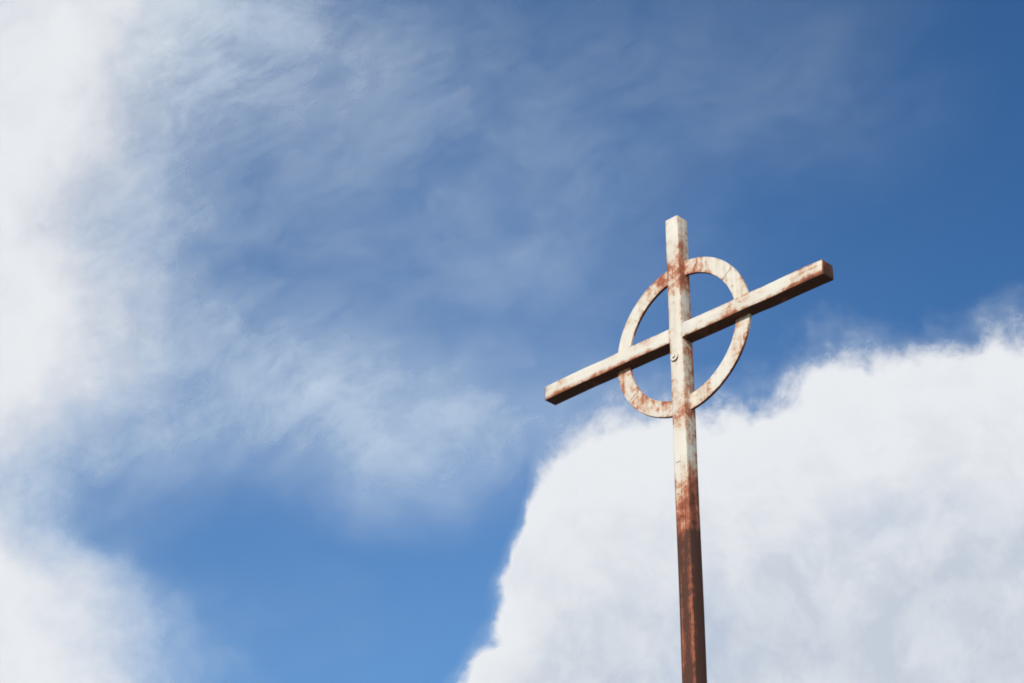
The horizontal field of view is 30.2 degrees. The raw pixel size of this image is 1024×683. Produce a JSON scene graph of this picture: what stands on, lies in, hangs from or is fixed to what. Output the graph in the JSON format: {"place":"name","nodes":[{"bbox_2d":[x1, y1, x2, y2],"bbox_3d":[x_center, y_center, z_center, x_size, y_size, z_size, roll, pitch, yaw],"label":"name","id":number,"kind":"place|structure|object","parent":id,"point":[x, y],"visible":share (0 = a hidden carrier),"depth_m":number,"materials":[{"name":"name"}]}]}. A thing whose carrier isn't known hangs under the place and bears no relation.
{"place":"outdoors","nodes":[
{"label":"outdoors","id":0,"kind":"place"},
{"bbox_2d":[0,0,1023,682],"bbox_3d":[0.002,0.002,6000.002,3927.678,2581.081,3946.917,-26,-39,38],"label":"cloud","id":1,"kind":"structure","parent":0,"point":[860,520],"depth_m":6000.00,"materials":[{"name":"white"}]},
{"bbox_2d":[25,0,1023,682],"label":"sky","id":2,"kind":"structure","parent":0,"point":[420,202],"materials":[{"name":"blue"}]},
{"bbox_2d":[545,215,833,682],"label":"cross","id":3,"kind":"object","parent":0,"point":[680,336],"visible":1,"depth_m":13.30,"materials":[{"name":"white paint"}]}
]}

